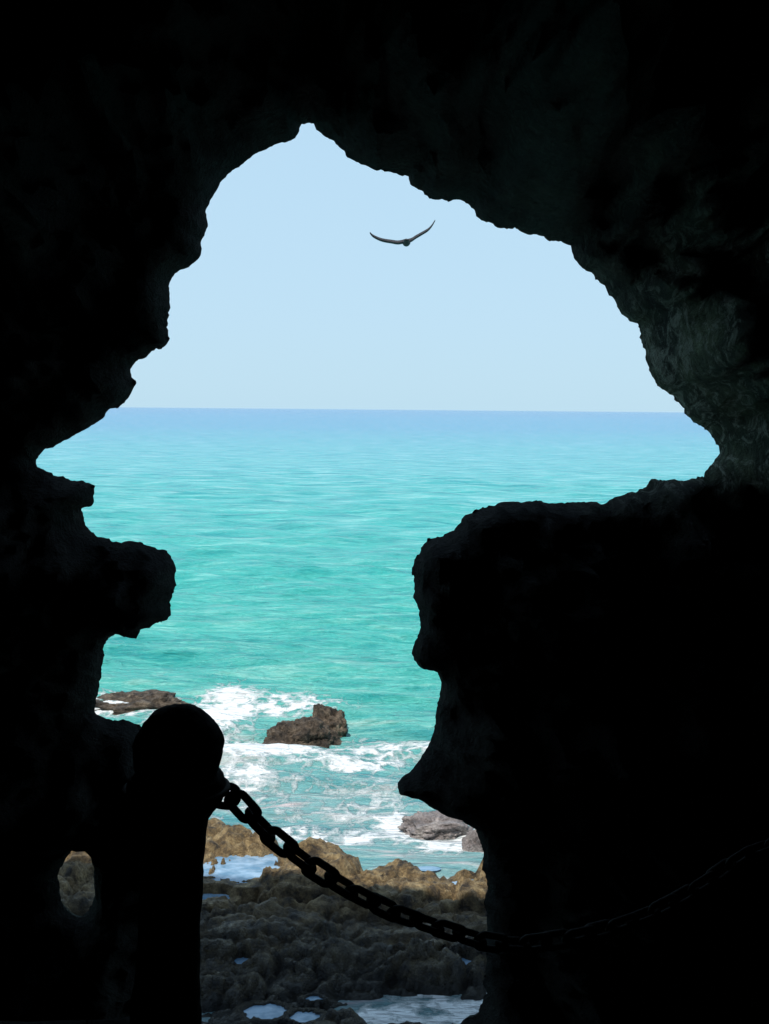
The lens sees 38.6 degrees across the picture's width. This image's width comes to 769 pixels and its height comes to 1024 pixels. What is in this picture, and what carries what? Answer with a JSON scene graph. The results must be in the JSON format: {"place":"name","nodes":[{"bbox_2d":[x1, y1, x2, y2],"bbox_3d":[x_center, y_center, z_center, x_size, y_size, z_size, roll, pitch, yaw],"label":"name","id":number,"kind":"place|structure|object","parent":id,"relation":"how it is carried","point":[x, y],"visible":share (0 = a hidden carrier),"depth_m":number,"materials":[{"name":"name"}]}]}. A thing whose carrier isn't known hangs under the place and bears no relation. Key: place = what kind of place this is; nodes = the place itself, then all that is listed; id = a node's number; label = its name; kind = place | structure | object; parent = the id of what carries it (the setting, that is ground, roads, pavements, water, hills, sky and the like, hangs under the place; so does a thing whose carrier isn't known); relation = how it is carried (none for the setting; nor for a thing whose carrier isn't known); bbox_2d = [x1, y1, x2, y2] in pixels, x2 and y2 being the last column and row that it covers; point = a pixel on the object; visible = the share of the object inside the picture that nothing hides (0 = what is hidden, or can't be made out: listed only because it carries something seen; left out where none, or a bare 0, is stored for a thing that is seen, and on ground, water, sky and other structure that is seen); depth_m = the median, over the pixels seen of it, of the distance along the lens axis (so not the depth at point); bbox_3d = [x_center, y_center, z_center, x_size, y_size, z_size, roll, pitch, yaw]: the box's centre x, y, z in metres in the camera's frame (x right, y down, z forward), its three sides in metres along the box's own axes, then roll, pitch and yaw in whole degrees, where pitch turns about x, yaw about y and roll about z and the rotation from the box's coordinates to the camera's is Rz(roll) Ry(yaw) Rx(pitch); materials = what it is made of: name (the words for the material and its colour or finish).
{"place":"outdoors","nodes":[
{"label":"outdoors","id":0,"kind":"place"},
{"bbox_2d":[58,818,487,1023],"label":"rocky shore","id":1,"kind":"structure","parent":0,"point":[292,933],"depth_m":16.16,"materials":[{"name":"stone"}]},
{"bbox_2d":[202,854,472,1021],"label":"tide pool water","id":2,"kind":"structure","parent":1,"relation":"on","point":[236,868],"depth_m":18.20,"materials":[{"name":"blue liquid"}]},
{"bbox_2d":[36,407,719,1023],"bbox_3d":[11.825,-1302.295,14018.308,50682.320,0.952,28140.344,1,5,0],"label":"sea","id":3,"kind":"structure","parent":0,"point":[290,541],"depth_m":63.22,"materials":[{"name":"liquid"}]},
{"bbox_2d":[95,689,195,714],"bbox_3d":[-6.508,5.432,29.448,3.124,1.243,1.918,1,5,0],"label":"sea rock","id":4,"kind":"object","parent":3,"relation":"in","point":[148,699],"visible":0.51,"depth_m":29.13,"materials":[{"name":"stone"}]},
{"bbox_2d":[262,716,341,747],"bbox_3d":[-2.035,5.771,26.915,2.166,1.548,1.610,-2,6,-25],"label":"sea rock","id":5,"kind":"object","parent":3,"relation":"in","point":[310,731],"visible":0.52,"depth_m":26.46,"materials":[{"name":"stone"}]},
{"bbox_2d":[312,704,347,737],"bbox_3d":[-1.442,5.626,27.653,1.058,1.540,1.040,1,5,0],"label":"sea rock","id":6,"kind":"object","parent":3,"relation":"in","point":[334,719],"visible":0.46,"depth_m":27.37,"materials":[{"name":"stone"}]},
{"bbox_2d":[397,810,473,839],"bbox_3d":[0.927,6.144,21.274,1.372,0.637,1.248,-2,6,-21],"label":"sea rock","id":7,"kind":"object","parent":3,"relation":"in","point":[434,825],"visible":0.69,"depth_m":20.88,"materials":[{"name":"stone"}]},
{"bbox_2d":[461,829,483,851],"bbox_3d":[1.714,6.305,20.009,0.706,1.066,0.585,3,6,25],"label":"sea rock","id":8,"kind":"object","parent":3,"relation":"in","point":[470,842],"visible":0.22,"depth_m":19.95,"materials":[{"name":"stone"}]},
{"bbox_2d":[0,0,768,1023],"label":"sea cave","id":9,"kind":"structure","parent":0,"point":[598,748],"depth_m":6.49},
{"bbox_2d":[121,703,240,1023],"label":"chain post","id":10,"kind":"object","parent":9,"relation":"on","point":[178,786],"visible":1,"depth_m":3.13,"materials":[{"name":"metal"}]},
{"bbox_2d":[224,790,768,954],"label":"iron chain","id":11,"kind":"object","parent":10,"relation":"attached to","point":[259,824],"visible":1,"depth_m":3.77,"materials":[{"name":"black metal"}]},
{"bbox_2d":[120,123,683,411],"label":"sky","id":12,"kind":"structure","parent":0,"point":[290,300],"materials":[{"name":"blue"}]},
{"bbox_2d":[370,220,434,246],"bbox_3d":[0.335,-5.486,21.574,1.203,0.508,0.590,-2,6,-21],"label":"seagull","id":13,"kind":"object","parent":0,"point":[405,242],"visible":1,"depth_m":21.61,"materials":[{"name":"grey"}]}
]}

